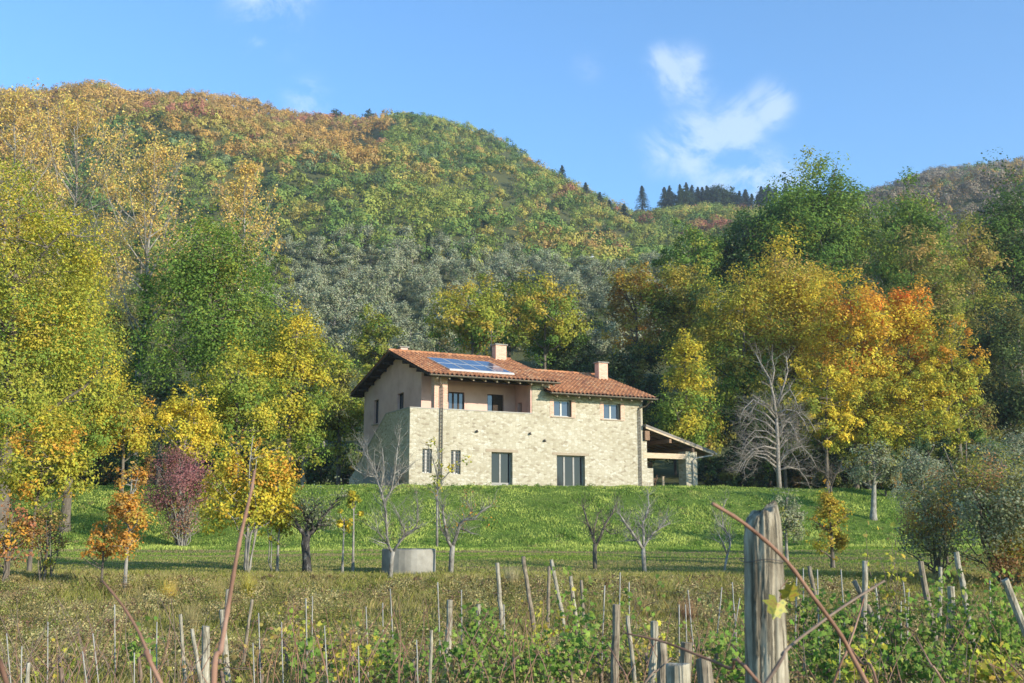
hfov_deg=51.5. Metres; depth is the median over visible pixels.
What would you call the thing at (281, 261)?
woodland tree
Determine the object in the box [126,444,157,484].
undergrowth shrub
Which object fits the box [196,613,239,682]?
vine cane
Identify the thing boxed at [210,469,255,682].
vine cane
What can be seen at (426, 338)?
olive tree
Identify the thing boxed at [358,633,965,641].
trellis wire
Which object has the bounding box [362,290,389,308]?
olive tree
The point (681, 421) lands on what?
hornbeam
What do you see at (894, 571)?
grape vine
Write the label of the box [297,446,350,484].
undergrowth shrub
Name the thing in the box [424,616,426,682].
vine cane
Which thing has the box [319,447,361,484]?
undergrowth shrub
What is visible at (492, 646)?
grape vine
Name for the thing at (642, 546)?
fruit tree
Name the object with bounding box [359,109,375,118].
pine tree
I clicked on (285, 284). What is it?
olive tree
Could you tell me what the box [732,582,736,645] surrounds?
thin rod
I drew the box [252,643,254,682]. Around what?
thin rod
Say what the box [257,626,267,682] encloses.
vine cane
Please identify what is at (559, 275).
olive tree
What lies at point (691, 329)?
woodland tree
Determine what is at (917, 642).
vine cane
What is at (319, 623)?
grape vine
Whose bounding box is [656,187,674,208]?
fir tree
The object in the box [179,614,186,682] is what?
vineyard stake
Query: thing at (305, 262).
olive tree
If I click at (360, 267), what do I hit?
olive tree
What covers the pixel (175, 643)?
vine cane
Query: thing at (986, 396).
oak tree
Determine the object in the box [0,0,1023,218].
sky
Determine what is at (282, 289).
olive tree
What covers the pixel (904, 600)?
thin rod
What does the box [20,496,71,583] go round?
hazel bush
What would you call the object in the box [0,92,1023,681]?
ground
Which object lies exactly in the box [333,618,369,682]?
vine cane
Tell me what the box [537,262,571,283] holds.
olive tree
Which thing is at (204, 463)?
undergrowth shrub
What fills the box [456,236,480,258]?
olive tree
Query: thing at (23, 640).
vine cane
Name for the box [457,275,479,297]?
olive tree
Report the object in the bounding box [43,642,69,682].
vine cane
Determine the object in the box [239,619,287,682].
grape vine
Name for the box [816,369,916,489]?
field maple
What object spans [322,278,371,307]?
olive tree
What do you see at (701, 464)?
undergrowth shrub
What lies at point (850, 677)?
grape vine
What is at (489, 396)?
window
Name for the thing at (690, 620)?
thin rod
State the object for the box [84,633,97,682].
vine cane
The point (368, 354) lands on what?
field maple
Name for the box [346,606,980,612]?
trellis wire
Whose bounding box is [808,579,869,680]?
grape vine
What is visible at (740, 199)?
fir tree
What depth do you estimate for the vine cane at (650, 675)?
3.55 m
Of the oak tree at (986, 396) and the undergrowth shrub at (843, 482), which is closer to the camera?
the undergrowth shrub at (843, 482)
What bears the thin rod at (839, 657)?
on the ground at (504, 180)
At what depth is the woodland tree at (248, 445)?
90.81 m
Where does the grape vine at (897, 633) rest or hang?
on the ground at (504, 180)
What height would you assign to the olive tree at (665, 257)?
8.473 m
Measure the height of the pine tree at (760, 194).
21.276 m
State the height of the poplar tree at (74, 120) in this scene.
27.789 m
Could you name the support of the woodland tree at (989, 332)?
on the ground at (504, 180)
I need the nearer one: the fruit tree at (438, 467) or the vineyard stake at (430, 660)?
the vineyard stake at (430, 660)
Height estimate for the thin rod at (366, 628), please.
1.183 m
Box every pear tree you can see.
[894,483,978,575]
[935,489,953,569]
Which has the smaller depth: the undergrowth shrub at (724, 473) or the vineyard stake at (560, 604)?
the vineyard stake at (560, 604)
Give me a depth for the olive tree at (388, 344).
162.12 m
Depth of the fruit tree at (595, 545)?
32.61 m
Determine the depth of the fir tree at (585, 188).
561.22 m
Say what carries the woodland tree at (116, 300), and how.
on the ground at (504, 180)
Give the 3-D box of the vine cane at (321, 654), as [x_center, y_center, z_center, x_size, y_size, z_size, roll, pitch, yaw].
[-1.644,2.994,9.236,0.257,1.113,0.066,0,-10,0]
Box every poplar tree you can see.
[0,83,73,346]
[3,77,144,483]
[5,167,76,483]
[83,117,208,484]
[190,158,288,482]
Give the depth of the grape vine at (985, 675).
10.59 m
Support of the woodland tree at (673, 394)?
on the ground at (504, 180)
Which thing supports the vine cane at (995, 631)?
on the ground at (504, 180)
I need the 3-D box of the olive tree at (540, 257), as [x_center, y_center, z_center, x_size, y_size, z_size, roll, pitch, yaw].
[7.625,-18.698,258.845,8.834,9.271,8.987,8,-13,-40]
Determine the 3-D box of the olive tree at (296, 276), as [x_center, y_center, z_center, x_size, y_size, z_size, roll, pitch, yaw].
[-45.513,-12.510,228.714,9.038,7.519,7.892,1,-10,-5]
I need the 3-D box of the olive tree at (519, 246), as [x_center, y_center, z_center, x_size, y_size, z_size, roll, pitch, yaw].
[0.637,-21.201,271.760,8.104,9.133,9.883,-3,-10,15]
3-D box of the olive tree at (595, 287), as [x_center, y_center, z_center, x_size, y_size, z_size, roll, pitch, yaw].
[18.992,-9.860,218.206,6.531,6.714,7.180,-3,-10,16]
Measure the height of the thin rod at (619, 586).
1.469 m
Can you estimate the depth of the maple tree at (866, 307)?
80.11 m
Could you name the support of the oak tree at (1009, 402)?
on the ground at (504, 180)
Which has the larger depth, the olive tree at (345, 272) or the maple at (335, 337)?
the olive tree at (345, 272)
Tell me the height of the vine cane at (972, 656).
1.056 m
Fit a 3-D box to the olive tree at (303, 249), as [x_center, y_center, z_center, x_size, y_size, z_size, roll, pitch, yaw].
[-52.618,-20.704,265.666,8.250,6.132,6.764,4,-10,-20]
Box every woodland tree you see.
[56,223,86,252]
[71,374,101,436]
[90,247,117,287]
[99,299,124,359]
[102,430,128,473]
[105,233,138,283]
[106,401,127,472]
[118,273,161,308]
[124,226,154,273]
[126,392,177,463]
[140,261,182,307]
[142,420,180,483]
[161,229,186,267]
[169,280,202,346]
[174,433,205,460]
[183,232,220,273]
[190,284,226,331]
[223,421,268,456]
[254,251,294,302]
[260,407,283,448]
[272,428,313,471]
[642,401,666,467]
[652,384,695,474]
[660,284,722,374]
[679,381,735,478]
[689,235,731,293]
[692,313,752,393]
[719,397,765,475]
[725,263,751,311]
[725,411,781,453]
[740,296,796,365]
[781,386,830,463]
[786,336,844,386]
[809,370,843,460]
[842,317,897,384]
[843,241,874,290]
[866,228,903,264]
[871,307,923,385]
[886,207,928,250]
[942,236,971,264]
[952,300,1016,373]
[981,302,1022,372]
[1006,333,1023,384]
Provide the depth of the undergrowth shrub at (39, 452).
86.48 m
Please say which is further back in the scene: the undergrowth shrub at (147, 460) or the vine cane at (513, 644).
the undergrowth shrub at (147, 460)
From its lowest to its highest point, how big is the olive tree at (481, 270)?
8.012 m
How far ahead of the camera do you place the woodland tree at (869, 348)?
140.68 m
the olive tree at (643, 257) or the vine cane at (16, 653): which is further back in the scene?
the olive tree at (643, 257)
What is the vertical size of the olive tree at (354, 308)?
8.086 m
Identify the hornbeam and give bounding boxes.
[646,328,730,459]
[729,362,815,487]
[833,401,943,469]
[909,392,1002,463]
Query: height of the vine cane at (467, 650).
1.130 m
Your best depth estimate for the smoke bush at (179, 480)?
46.15 m
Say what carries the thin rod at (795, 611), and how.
on the ground at (504, 180)
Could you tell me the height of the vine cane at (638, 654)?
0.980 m
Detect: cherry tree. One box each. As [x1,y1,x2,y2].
[724,339,827,488]
[807,456,850,491]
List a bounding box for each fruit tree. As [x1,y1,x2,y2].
[347,417,432,580]
[416,478,501,572]
[421,437,471,545]
[574,488,623,568]
[610,475,682,570]
[705,491,738,571]
[914,436,1023,588]
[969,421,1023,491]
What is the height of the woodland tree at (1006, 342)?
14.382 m
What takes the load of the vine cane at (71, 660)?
on the ground at (504, 180)
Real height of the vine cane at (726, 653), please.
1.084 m
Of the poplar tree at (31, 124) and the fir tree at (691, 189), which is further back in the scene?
the fir tree at (691, 189)
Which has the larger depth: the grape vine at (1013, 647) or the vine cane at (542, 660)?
the grape vine at (1013, 647)
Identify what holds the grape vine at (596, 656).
on the ground at (504, 180)
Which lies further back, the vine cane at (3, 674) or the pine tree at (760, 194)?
the pine tree at (760, 194)
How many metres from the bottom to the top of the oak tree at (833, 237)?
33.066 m
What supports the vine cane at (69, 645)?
on the ground at (504, 180)
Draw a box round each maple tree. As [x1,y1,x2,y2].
[88,381,160,513]
[151,377,229,503]
[191,429,304,572]
[262,473,295,571]
[668,256,794,485]
[728,219,849,488]
[778,358,873,488]
[792,265,909,488]
[857,273,977,456]
[924,311,990,486]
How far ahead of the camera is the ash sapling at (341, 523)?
29.48 m
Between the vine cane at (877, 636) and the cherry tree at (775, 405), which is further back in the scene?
the cherry tree at (775, 405)
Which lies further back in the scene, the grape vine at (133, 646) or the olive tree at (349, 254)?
the olive tree at (349, 254)
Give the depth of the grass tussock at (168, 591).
23.82 m
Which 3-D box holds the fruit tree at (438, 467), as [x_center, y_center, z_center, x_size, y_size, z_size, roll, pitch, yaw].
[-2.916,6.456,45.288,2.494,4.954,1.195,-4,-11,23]
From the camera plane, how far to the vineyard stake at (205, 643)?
10.58 m
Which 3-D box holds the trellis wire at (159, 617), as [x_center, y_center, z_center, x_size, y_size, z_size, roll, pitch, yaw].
[-4.960,3.865,14.809,5.724,0.057,0.003,-1,-10,5]
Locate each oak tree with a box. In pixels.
[0,154,138,547]
[14,260,145,532]
[94,278,179,484]
[422,280,535,354]
[463,265,554,361]
[500,270,596,368]
[593,261,681,387]
[633,255,734,414]
[700,207,794,324]
[727,145,901,438]
[744,180,882,420]
[857,166,975,324]
[940,345,1016,444]
[948,272,1023,444]
[957,147,1023,383]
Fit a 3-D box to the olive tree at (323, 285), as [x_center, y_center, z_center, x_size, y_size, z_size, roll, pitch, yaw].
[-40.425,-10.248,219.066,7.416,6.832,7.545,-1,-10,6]
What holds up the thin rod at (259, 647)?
on the ground at (504, 180)
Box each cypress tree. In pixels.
[425,232,434,257]
[480,205,489,227]
[676,184,683,205]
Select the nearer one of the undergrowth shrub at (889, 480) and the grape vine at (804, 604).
the grape vine at (804, 604)
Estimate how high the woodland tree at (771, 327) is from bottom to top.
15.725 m
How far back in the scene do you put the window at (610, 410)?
68.71 m
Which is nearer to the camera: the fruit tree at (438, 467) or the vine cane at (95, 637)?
the vine cane at (95, 637)
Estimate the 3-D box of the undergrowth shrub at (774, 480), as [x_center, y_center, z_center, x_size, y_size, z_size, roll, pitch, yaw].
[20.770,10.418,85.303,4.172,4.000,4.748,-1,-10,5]
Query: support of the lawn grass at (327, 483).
on the ground at (504, 180)
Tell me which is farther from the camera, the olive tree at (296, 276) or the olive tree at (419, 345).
the olive tree at (296, 276)
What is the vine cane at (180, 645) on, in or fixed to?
on the ground at (504, 180)
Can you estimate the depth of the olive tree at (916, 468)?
43.63 m
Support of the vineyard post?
on the ground at (504, 180)
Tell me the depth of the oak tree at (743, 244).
133.13 m
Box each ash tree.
[114,188,281,484]
[206,262,309,479]
[650,216,731,405]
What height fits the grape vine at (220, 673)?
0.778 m
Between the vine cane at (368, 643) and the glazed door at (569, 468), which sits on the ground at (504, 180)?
the vine cane at (368, 643)
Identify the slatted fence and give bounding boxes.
[363,469,398,485]
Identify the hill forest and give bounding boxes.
[0,78,1023,271]
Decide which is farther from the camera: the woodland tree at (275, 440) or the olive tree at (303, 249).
the olive tree at (303, 249)
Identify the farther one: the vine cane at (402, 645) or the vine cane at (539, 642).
the vine cane at (402, 645)
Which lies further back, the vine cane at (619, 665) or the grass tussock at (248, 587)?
the grass tussock at (248, 587)
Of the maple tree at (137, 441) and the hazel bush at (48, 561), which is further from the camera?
the maple tree at (137, 441)
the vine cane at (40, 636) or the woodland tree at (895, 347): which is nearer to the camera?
the vine cane at (40, 636)
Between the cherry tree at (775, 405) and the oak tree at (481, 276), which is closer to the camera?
the cherry tree at (775, 405)
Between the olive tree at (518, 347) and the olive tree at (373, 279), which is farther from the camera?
the olive tree at (373, 279)
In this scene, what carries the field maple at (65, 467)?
on the ground at (504, 180)
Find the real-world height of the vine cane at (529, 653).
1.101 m
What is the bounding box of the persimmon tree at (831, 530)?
[804,479,855,567]
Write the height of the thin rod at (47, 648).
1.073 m
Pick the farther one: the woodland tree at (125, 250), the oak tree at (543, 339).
the woodland tree at (125, 250)
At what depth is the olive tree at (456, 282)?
209.55 m
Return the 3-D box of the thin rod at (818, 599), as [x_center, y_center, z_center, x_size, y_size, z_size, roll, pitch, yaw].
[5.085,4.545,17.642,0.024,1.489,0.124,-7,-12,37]
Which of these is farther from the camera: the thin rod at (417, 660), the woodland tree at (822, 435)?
the woodland tree at (822, 435)
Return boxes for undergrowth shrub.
[13,425,50,477]
[77,445,114,483]
[79,442,107,484]
[88,458,120,484]
[103,459,146,484]
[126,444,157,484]
[141,447,180,483]
[183,439,217,479]
[205,431,246,480]
[239,447,280,483]
[248,440,296,480]
[294,450,319,482]
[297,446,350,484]
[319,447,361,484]
[333,442,361,483]
[697,456,722,485]
[698,456,745,486]
[710,445,769,486]
[736,454,773,487]
[758,448,794,487]
[768,452,814,488]
[775,463,816,488]
[795,453,845,488]
[812,446,849,486]
[832,458,862,488]
[842,471,866,488]
[857,445,906,495]
[901,460,937,490]
[903,436,952,481]
[938,461,974,486]
[956,426,1004,483]
[987,443,1018,487]
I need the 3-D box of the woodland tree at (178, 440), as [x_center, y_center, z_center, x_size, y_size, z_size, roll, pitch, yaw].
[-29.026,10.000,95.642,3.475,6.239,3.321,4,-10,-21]
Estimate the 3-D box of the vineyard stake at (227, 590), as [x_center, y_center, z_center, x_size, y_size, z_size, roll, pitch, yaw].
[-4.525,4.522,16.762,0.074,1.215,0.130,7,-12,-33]
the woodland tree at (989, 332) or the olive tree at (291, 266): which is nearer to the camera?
the woodland tree at (989, 332)
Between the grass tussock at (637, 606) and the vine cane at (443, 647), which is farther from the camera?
the grass tussock at (637, 606)
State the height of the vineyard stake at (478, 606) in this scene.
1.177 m
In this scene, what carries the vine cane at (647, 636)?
on the ground at (504, 180)
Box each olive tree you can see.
[231,283,272,306]
[255,254,278,273]
[263,283,289,310]
[267,234,295,259]
[273,256,300,278]
[274,279,295,300]
[274,298,304,321]
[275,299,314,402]
[279,239,307,268]
[280,475,354,573]
[281,288,335,330]
[284,273,326,309]
[286,268,315,288]
[291,246,317,266]
[295,255,319,272]
[295,262,332,292]
[297,309,327,346]
[300,234,337,266]
[300,276,330,302]
[312,283,358,325]
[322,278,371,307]
[323,228,352,255]
[324,262,351,283]
[332,242,363,272]
[332,330,359,358]
[333,306,360,335]
[338,297,377,337]
[342,270,365,293]
[344,222,373,248]
[349,301,401,347]
[351,264,375,283]
[352,281,369,299]
[353,266,401,305]
[357,241,380,267]
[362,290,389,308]
[363,269,376,284]
[369,322,424,355]
[372,255,411,284]
[372,332,432,359]
[375,259,398,274]
[377,237,417,266]
[378,277,411,299]
[379,225,419,252]
[385,300,413,323]
[396,240,425,265]
[397,315,425,345]
[404,264,438,301]
[410,270,449,302]
[411,289,442,317]
[412,262,440,288]
[412,315,458,352]
[419,299,463,332]
[421,254,448,279]
[427,305,456,332]
[428,232,457,258]
[428,248,458,273]
[432,323,458,351]
[433,280,468,302]
[445,252,467,281]
[452,252,484,281]
[455,277,481,302]
[455,291,475,320]
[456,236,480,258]
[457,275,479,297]
[472,263,511,296]
[477,244,501,271]
[479,340,512,355]
[481,254,515,278]
[491,249,513,275]
[498,258,536,285]
[502,240,525,265]
[506,324,538,350]
[511,251,533,265]
[511,255,539,279]
[521,262,557,286]
[524,337,561,367]
[528,247,562,267]
[536,280,558,293]
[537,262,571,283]
[537,290,576,332]
[538,254,574,280]
[540,268,575,291]
[550,310,591,335]
[552,269,589,301]
[566,254,598,285]
[570,294,593,318]
[577,328,612,357]
[583,258,615,286]
[585,275,615,299]
[588,279,614,307]
[596,286,628,311]
[601,301,651,341]
[603,259,627,274]
[603,311,642,359]
[606,299,634,317]
[611,261,627,275]
[626,267,657,291]
[636,249,660,269]
[637,259,670,286]
[639,321,680,355]
[651,250,686,277]
[768,488,810,560]
[835,439,907,520]
[886,442,956,543]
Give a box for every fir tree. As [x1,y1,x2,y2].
[556,165,567,180]
[581,182,590,199]
[596,192,604,205]
[620,203,630,216]
[634,186,651,210]
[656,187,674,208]
[666,185,675,207]
[689,185,698,203]
[694,187,702,201]
[712,188,724,205]
[734,191,745,207]
[742,190,748,206]
[747,194,755,208]
[763,184,772,204]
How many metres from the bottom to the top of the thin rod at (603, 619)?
1.384 m
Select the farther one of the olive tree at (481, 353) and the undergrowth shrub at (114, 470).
the olive tree at (481, 353)
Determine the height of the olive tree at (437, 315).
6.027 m
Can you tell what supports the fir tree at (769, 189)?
on the ground at (504, 180)
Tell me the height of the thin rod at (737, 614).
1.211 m
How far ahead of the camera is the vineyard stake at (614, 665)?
11.33 m
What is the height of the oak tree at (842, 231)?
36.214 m
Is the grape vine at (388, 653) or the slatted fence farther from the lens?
the slatted fence
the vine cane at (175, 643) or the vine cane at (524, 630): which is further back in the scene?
the vine cane at (524, 630)
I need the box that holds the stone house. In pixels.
[349,329,716,486]
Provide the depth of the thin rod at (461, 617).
14.65 m
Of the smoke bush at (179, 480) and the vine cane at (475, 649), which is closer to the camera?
the vine cane at (475, 649)
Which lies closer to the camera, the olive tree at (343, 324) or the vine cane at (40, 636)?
the vine cane at (40, 636)
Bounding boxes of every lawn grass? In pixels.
[9,483,1000,550]
[86,482,924,489]
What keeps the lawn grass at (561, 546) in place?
on the ground at (504, 180)
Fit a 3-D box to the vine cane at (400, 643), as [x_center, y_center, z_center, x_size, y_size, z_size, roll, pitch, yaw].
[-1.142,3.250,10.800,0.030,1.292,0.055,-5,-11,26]
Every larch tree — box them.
[874,221,976,465]
[930,210,1023,373]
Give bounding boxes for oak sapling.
[80,516,123,585]
[103,461,160,593]
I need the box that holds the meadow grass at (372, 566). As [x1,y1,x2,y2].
[0,545,1023,588]
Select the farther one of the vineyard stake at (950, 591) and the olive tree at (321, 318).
the olive tree at (321, 318)
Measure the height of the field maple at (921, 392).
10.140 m
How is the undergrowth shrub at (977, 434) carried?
on the ground at (504, 180)
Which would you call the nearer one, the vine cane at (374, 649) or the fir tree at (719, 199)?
the vine cane at (374, 649)
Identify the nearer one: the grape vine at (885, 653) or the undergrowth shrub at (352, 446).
the grape vine at (885, 653)
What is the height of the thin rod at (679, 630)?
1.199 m
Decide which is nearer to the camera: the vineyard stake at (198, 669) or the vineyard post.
the vineyard post
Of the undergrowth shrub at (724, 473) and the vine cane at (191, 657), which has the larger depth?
the undergrowth shrub at (724, 473)
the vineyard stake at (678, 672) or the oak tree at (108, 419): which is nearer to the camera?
the vineyard stake at (678, 672)
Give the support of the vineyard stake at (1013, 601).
on the ground at (504, 180)
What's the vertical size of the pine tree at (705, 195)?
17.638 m
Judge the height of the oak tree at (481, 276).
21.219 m
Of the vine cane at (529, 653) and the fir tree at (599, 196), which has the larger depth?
the fir tree at (599, 196)
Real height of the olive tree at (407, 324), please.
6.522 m
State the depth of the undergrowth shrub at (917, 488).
61.72 m
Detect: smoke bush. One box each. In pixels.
[138,438,223,545]
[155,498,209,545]
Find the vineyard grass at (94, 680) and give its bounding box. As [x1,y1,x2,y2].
[0,638,1023,682]
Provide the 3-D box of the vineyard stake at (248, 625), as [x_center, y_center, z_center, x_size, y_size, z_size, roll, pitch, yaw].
[-3.609,4.117,14.404,0.166,1.220,0.052,1,-10,-6]
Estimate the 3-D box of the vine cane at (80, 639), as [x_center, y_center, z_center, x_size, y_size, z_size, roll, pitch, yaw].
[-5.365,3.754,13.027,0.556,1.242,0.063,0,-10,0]
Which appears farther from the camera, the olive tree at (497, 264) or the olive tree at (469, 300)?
the olive tree at (497, 264)
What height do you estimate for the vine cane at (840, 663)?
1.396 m
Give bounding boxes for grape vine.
[25,638,91,682]
[122,615,175,682]
[167,644,272,682]
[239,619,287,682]
[269,625,352,682]
[270,597,309,671]
[299,620,353,672]
[316,627,392,682]
[317,608,387,675]
[349,646,451,682]
[351,618,407,676]
[415,626,496,682]
[451,619,556,682]
[458,599,499,674]
[470,607,521,677]
[519,609,602,682]
[521,587,577,671]
[544,561,602,675]
[554,621,646,682]
[605,574,665,661]
[623,620,696,674]
[677,621,744,682]
[698,598,744,669]
[714,629,744,682]
[784,580,837,681]
[787,606,850,682]
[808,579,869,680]
[821,626,895,682]
[822,578,898,676]
[852,628,955,682]
[858,521,922,667]
[868,606,946,682]
[884,574,955,667]
[890,634,976,682]
[898,581,1022,682]
[920,564,1018,673]
[924,628,1023,682]
[966,581,1023,682]
[984,571,1023,676]
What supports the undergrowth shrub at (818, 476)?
on the ground at (504, 180)
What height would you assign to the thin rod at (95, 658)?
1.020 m
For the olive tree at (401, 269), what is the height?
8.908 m
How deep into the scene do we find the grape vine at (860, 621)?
13.04 m
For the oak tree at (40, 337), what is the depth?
44.37 m
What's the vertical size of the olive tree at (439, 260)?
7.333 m
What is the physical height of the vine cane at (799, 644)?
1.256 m
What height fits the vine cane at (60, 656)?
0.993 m
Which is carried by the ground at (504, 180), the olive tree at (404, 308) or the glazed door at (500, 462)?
the olive tree at (404, 308)
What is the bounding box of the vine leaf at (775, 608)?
[762,579,799,619]
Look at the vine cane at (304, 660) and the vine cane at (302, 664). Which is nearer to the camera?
the vine cane at (302, 664)
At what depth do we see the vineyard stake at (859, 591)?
17.16 m
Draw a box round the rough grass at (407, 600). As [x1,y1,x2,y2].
[0,567,1023,682]
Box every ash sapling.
[336,508,352,572]
[345,489,363,571]
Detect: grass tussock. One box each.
[153,575,184,604]
[177,601,209,633]
[202,577,227,605]
[236,572,262,598]
[503,562,521,584]
[630,589,653,616]
[673,594,697,627]
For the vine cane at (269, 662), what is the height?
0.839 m
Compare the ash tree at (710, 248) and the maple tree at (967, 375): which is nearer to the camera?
the maple tree at (967, 375)
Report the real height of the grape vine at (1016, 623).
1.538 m
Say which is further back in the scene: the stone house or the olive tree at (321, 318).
the olive tree at (321, 318)
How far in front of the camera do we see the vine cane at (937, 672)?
3.08 m
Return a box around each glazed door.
[491,452,509,485]
[557,456,582,485]
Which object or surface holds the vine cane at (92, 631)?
on the ground at (504, 180)
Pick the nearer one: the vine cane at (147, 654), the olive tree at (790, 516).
the vine cane at (147, 654)
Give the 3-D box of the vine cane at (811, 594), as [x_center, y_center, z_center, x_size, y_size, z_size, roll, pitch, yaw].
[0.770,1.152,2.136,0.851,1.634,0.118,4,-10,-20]
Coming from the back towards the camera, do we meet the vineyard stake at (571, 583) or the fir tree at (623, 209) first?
the fir tree at (623, 209)
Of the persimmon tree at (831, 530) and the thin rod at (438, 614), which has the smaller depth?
the thin rod at (438, 614)
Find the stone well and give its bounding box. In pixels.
[382,548,435,574]
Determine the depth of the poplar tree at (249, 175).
87.04 m
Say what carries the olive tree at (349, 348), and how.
on the ground at (504, 180)
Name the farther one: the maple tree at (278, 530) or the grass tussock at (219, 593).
the maple tree at (278, 530)
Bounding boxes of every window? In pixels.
[376,400,378,422]
[400,393,403,408]
[422,449,431,472]
[448,392,463,408]
[451,450,459,473]
[487,394,502,410]
[554,400,569,416]
[604,404,618,419]
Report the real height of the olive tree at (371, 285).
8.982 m
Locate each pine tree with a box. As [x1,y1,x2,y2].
[331,108,340,116]
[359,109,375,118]
[657,192,676,208]
[674,186,697,206]
[701,188,723,203]
[702,183,734,205]
[727,187,737,206]
[755,184,777,206]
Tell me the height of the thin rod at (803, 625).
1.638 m
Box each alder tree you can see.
[535,308,617,379]
[602,341,668,427]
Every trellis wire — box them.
[3,616,352,621]
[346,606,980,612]
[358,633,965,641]
[448,590,996,593]
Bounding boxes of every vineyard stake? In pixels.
[25,662,30,682]
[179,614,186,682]
[190,629,202,682]
[201,626,209,682]
[219,610,231,682]
[222,589,228,658]
[241,599,253,670]
[428,630,432,682]
[444,600,452,669]
[476,604,484,676]
[495,563,503,630]
[521,556,535,628]
[546,566,550,631]
[550,559,565,632]
[569,576,577,625]
[580,580,585,627]
[610,604,619,682]
[625,615,636,682]
[647,621,657,682]
[657,642,667,682]
[666,662,690,682]
[680,642,691,668]
[696,656,713,682]
[807,566,824,630]
[852,580,889,643]
[861,561,867,655]
[917,561,941,658]
[937,567,942,627]
[946,586,955,682]
[953,551,975,648]
[1001,578,1023,636]
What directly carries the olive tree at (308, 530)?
on the ground at (504, 180)
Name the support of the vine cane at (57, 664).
on the ground at (504, 180)
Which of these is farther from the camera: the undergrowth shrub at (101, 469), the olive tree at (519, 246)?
the olive tree at (519, 246)
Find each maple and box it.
[0,405,101,571]
[0,500,42,585]
[131,338,195,485]
[187,334,293,484]
[236,295,346,483]
[279,389,327,484]
[303,311,354,447]
[307,350,364,484]
[344,303,407,373]
[737,366,824,487]
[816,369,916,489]
[870,357,982,458]
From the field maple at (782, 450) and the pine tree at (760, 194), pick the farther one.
the pine tree at (760, 194)
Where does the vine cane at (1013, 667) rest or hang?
on the ground at (504, 180)
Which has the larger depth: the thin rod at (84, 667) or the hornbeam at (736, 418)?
the hornbeam at (736, 418)
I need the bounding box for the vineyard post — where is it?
[739,500,788,682]
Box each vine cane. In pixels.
[0,616,22,682]
[0,659,8,682]
[8,606,35,677]
[15,615,20,681]
[16,621,61,682]
[17,601,50,682]
[17,620,35,682]
[25,609,60,678]
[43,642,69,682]
[46,600,96,682]
[51,620,80,677]
[53,607,80,682]
[53,626,64,682]
[55,596,90,682]
[56,643,57,682]
[59,601,88,678]
[61,635,79,682]
[66,624,93,682]
[67,623,91,682]
[75,600,114,681]
[75,601,111,682]
[76,616,88,680]
[77,630,84,679]
[81,603,97,667]
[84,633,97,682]
[87,611,117,682]
[87,629,98,682]
[88,619,119,682]
[102,580,162,682]
[114,603,125,682]
[125,606,133,682]
[153,604,169,682]
[155,632,172,682]
[158,605,169,682]
[160,598,193,682]
[162,614,171,680]
[171,598,175,682]
[183,619,209,682]
[184,622,222,682]
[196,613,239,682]
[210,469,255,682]
[220,597,252,682]
[233,620,254,682]
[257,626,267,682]
[259,638,279,682]
[266,618,286,682]
[267,621,296,682]
[272,606,297,682]
[287,608,298,682]
[290,627,299,682]
[292,636,318,682]
[293,602,304,682]
[300,643,305,682]
[311,621,328,682]
[317,634,349,682]
[325,608,339,682]
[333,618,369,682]
[334,624,354,682]
[341,606,384,682]
[341,636,345,682]
[346,631,351,682]
[360,613,393,679]
[362,610,381,681]
[364,616,392,682]
[391,599,412,682]
[397,604,430,682]
[398,596,400,682]
[414,610,423,682]
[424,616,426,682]
[425,598,439,682]
[435,605,453,682]
[454,610,489,682]
[454,612,487,682]
[465,606,510,682]
[494,612,527,674]
[499,606,517,682]
[513,600,516,682]
[518,597,529,658]
[519,605,537,673]
[523,629,555,682]
[525,621,532,682]
[528,634,549,682]
[529,601,543,682]
[583,621,611,681]
[608,645,628,682]
[622,627,645,679]
[624,643,656,682]
[626,633,760,682]
[636,609,657,657]
[643,622,664,682]
[644,657,671,682]
[683,596,706,656]
[694,599,713,682]
[711,502,868,682]
[715,618,738,682]
[764,580,884,682]
[798,598,803,681]
[832,598,864,682]
[850,647,877,682]
[864,597,896,672]
[888,605,934,682]
[893,611,941,682]
[895,639,901,682]
[916,636,944,682]
[950,595,979,652]
[968,626,984,682]
[974,594,1014,671]
[989,661,1023,679]
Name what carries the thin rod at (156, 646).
on the ground at (504, 180)
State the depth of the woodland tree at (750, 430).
103.88 m
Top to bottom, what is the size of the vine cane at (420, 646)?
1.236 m
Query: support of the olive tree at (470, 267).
on the ground at (504, 180)
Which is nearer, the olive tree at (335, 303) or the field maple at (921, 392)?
the field maple at (921, 392)
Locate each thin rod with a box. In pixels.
[6,633,10,682]
[20,646,21,682]
[47,622,48,678]
[82,651,86,682]
[92,634,98,682]
[114,605,115,673]
[134,653,134,682]
[156,622,156,682]
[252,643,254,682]
[258,613,260,682]
[281,622,283,682]
[305,598,307,660]
[312,596,312,652]
[324,626,327,682]
[358,646,359,682]
[365,606,368,675]
[382,603,383,677]
[390,589,392,637]
[416,640,417,682]
[437,582,440,653]
[461,590,461,654]
[503,604,506,670]
[601,585,604,661]
[619,572,620,603]
[678,605,679,662]
[685,604,686,641]
[687,590,694,658]
[713,587,721,668]
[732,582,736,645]
[733,598,739,638]
[794,577,796,660]
[803,568,804,670]
[817,569,818,642]
[839,638,839,679]
[840,569,847,670]
[902,581,908,632]
[905,592,908,679]

